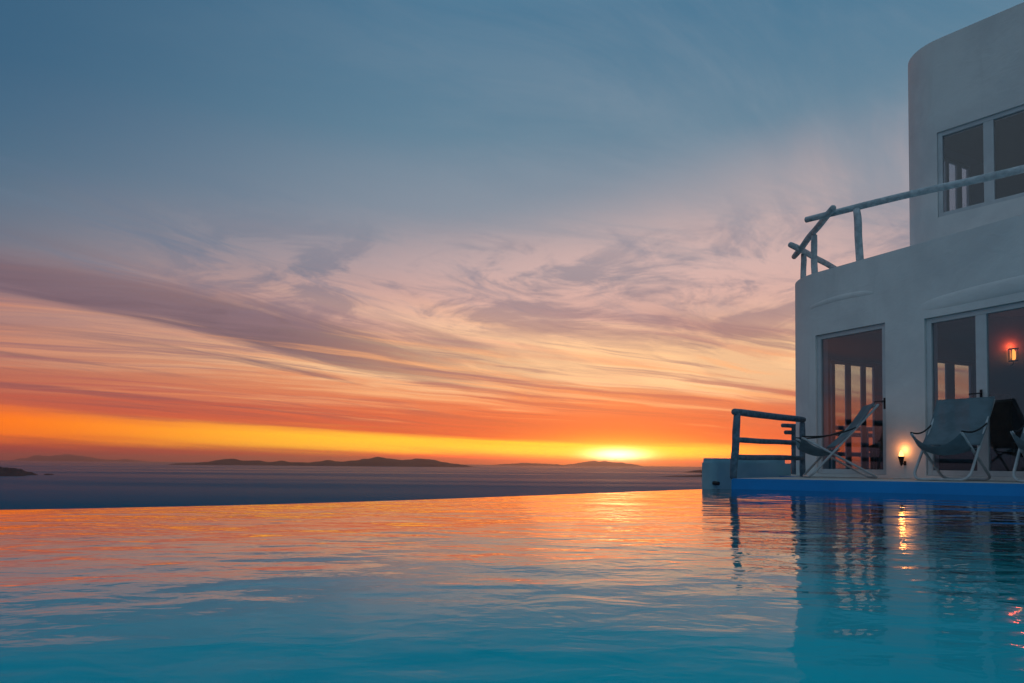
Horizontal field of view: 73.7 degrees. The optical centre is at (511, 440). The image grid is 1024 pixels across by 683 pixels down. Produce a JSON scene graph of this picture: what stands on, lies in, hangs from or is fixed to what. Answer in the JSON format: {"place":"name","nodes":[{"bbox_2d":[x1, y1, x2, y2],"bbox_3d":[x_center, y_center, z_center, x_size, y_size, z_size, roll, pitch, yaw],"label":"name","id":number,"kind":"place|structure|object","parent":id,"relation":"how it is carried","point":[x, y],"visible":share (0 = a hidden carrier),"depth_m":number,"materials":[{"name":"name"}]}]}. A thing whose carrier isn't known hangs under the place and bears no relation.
{"place":"outdoors","nodes":[
{"label":"outdoors","id":0,"kind":"place"},
{"bbox_2d":[0,473,24,475],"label":"island","id":1,"kind":"structure","parent":0,"point":[2,474],"depth_m":2857.61,"materials":[{"name":"grey stone"}]},
{"bbox_2d":[0,467,37,474],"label":"island","id":2,"kind":"structure","parent":0,"point":[6,470],"depth_m":3070.35,"materials":[{"name":"grey stone"}]},
{"bbox_2d":[15,454,146,461],"bbox_3d":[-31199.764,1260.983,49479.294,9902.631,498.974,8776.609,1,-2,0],"label":"island","id":3,"kind":"structure","parent":0,"point":[67,457],"depth_m":47618.79,"materials":[{"name":"grey stone"}]},
{"bbox_2d":[167,457,471,466],"bbox_3d":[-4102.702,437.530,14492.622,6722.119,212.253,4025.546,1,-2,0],"label":"island","id":4,"kind":"structure","parent":0,"point":[382,461],"depth_m":14037.23,"materials":[{"name":"grey stone"}]},
{"bbox_2d":[0,460,869,509],"bbox_3d":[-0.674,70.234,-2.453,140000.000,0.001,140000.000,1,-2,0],"label":"sea","id":5,"kind":"structure","parent":0,"point":[94,484],"depth_m":2342.10,"materials":[{"name":"liquid"}]},
{"bbox_2d":[0,0,1023,467],"label":"sky","id":6,"kind":"structure","parent":0,"point":[478,232],"materials":[{"name":"blue"}]},
{"bbox_2d":[498,463,566,465],"bbox_3d":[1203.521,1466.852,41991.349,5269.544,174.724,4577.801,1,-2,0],"label":"island","id":7,"kind":"structure","parent":0,"point":[534,464],"depth_m":40701.31,"materials":[{"name":"stone"}]},
{"bbox_2d":[567,460,639,465],"bbox_3d":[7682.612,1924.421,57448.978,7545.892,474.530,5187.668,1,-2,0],"label":"island","id":8,"kind":"structure","parent":0,"point":[596,463],"depth_m":56088.00,"materials":[{"name":"stone"}]},
{"bbox_2d":[663,475,701,476],"bbox_3d":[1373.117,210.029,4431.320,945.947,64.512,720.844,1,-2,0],"label":"headland","id":9,"kind":"structure","parent":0,"point":[685,476],"depth_m":4379.40,"materials":[{"name":"stone"}]},
{"bbox_2d":[685,463,791,473],"bbox_3d":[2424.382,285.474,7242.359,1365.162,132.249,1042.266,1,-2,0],"label":"headland","id":10,"kind":"structure","parent":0,"point":[697,471],"depth_m":7159.29,"materials":[{"name":"stone"}]},
{"bbox_2d":[869,403,882,469],"bbox_3d":[5.804,-0.006,10.518,0.500,1.088,0.588,0,-2,22],"label":"armchair","id":11,"kind":"object","parent":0,"point":[877,446],"visible":0.41,"depth_m":10.37,"materials":[{"name":"brown wicker"}]},
{"bbox_2d":[731,474,1023,495],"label":"pool deck","id":12,"kind":"structure","parent":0,"point":[793,482],"depth_m":7.72,"materials":[{"name":"tile"}]},
{"bbox_2d":[730,408,805,478],"bbox_3d":[3.648,0.062,9.551,0.123,0.935,2.638,-1,-3,41],"label":"railing","id":13,"kind":"object","parent":12,"relation":"on","point":[737,440],"visible":0.9,"depth_m":9.13,"materials":[{"name":"paint"}]},
{"bbox_2d":[781,423,872,473],"bbox_3d":[8.535,0.252,14.970,7.000,1.026,0.106,1,-2,-24],"label":"railing","id":14,"kind":"object","parent":12,"relation":"on","point":[792,432],"visible":0.17,"depth_m":14.11,"materials":[{"name":"paint"}]},
{"bbox_2d":[795,403,878,478],"bbox_3d":[4.564,0.013,9.631,0.986,1.031,0.640,0,-2,14],"label":"deck chair","id":15,"kind":"object","parent":12,"relation":"on","point":[806,447],"visible":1,"depth_m":9.49,"materials":[{"name":"fabric"}]},
{"bbox_2d":[795,2,1023,480],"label":"villa","id":16,"kind":"object","parent":12,"relation":"on","point":[946,287],"visible":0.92,"depth_m":10.18,"materials":[{"name":"paint"}]},
{"bbox_2d":[817,323,885,474],"bbox_3d":[5.091,-0.583,10.268,0.134,2.176,1.156,2,-2,-28],"label":"patio door","id":17,"kind":"structure","parent":16,"relation":"in","point":[820,352],"depth_m":10.51,"materials":[{"name":"white wood"}]},
{"bbox_2d":[830,360,876,469],"bbox_3d":[6.576,-0.456,13.352,1.530,2.146,0.050,1,-2,-24],"label":"back window","id":18,"kind":"structure","parent":16,"relation":"in","point":[848,443],"depth_m":13.36,"materials":[{"name":"white wood"}]},
{"bbox_2d":[898,450,905,465],"bbox_3d":[5.394,0.244,9.436,0.127,0.215,0.084,2,-2,-28],"label":"wall lamp","id":19,"kind":"object","parent":16,"relation":"attached to","point":[901,456],"visible":1,"depth_m":9.41,"materials":[{"name":"yellow glass"}]},
{"bbox_2d":[788,165,1023,278],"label":"railing","id":20,"kind":"object","parent":16,"relation":"on","point":[824,217],"visible":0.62,"depth_m":10.50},
{"bbox_2d":[938,360,972,398],"bbox_3d":[9.302,-0.507,14.591,1.661,2.386,0.050,1,-2,-24],"label":"back window","id":21,"kind":"structure","parent":16,"relation":"in","point":[949,365],"depth_m":14.65,"materials":[{"name":"white glass"}]},
{"bbox_2d":[944,157,970,211],"bbox_3d":[7.541,-3.999,11.781,1.255,1.716,0.050,2,-2,-28],"label":"back window","id":22,"kind":"structure","parent":16,"relation":"in","point":[958,166],"depth_m":11.91,"materials":[{"name":"white glass"}]},
{"bbox_2d":[926,301,1023,476],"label":"patio door","id":23,"kind":"structure","parent":16,"relation":"in","point":[981,315],"depth_m":8.69,"materials":[{"name":"white wood"}]},
{"bbox_2d":[938,105,1023,216],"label":"window","id":24,"kind":"structure","parent":16,"relation":"in","point":[988,122],"depth_m":10.02,"materials":[{"name":"white wood"}]},
{"bbox_2d":[1008,348,1018,365],"bbox_3d":[8.733,-1.452,11.907,0.120,0.300,0.160,0,-2,11],"label":"wall lantern","id":25,"kind":"object","parent":16,"relation":"attached to","point":[1013,355],"depth_m":11.86,"materials":[{"name":"yellow metal"}]},
{"bbox_2d":[910,396,995,480],"bbox_3d":[5.347,-0.025,8.297,0.986,1.031,0.640,2,-3,-38],"label":"deck chair","id":26,"kind":"object","parent":12,"relation":"on","point":[957,426],"visible":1,"depth_m":8.37,"materials":[{"name":"grey fabric"}]},
{"bbox_2d":[972,394,1019,470],"bbox_3d":[6.471,-0.048,9.137,0.500,1.088,0.588,-1,-3,42],"label":"deck chair","id":27,"kind":"object","parent":12,"relation":"on","point":[1001,424],"visible":0.4,"depth_m":8.89,"materials":[{"name":"black fabric"}]},
{"bbox_2d":[1010,425,1023,482],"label":"deck chair","id":28,"kind":"object","parent":12,"relation":"on","point":[1019,442],"visible":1,"depth_m":7.63,"materials":[{"name":"grey"}]},
{"bbox_2d":[939,439,1023,470],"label":"sofa","id":29,"kind":"object","parent":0,"point":[1001,460],"visible":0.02,"depth_m":10.27,"materials":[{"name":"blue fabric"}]},
{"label":"hillside","id":30,"kind":"structure","parent":0,"visible":0},
{"bbox_2d":[702,458,790,488],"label":"garden wall","id":31,"kind":"structure","parent":30,"relation":"on","point":[716,469],"depth_m":10.88,"materials":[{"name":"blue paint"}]},
{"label":"pool basin","id":32,"kind":"structure","parent":0,"visible":0},
{"bbox_2d":[0,489,1023,682],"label":"pool water","id":33,"kind":"structure","parent":32,"relation":"in","point":[727,586],"depth_m":1.51,"materials":[{"name":"blue liquid"}]}
]}

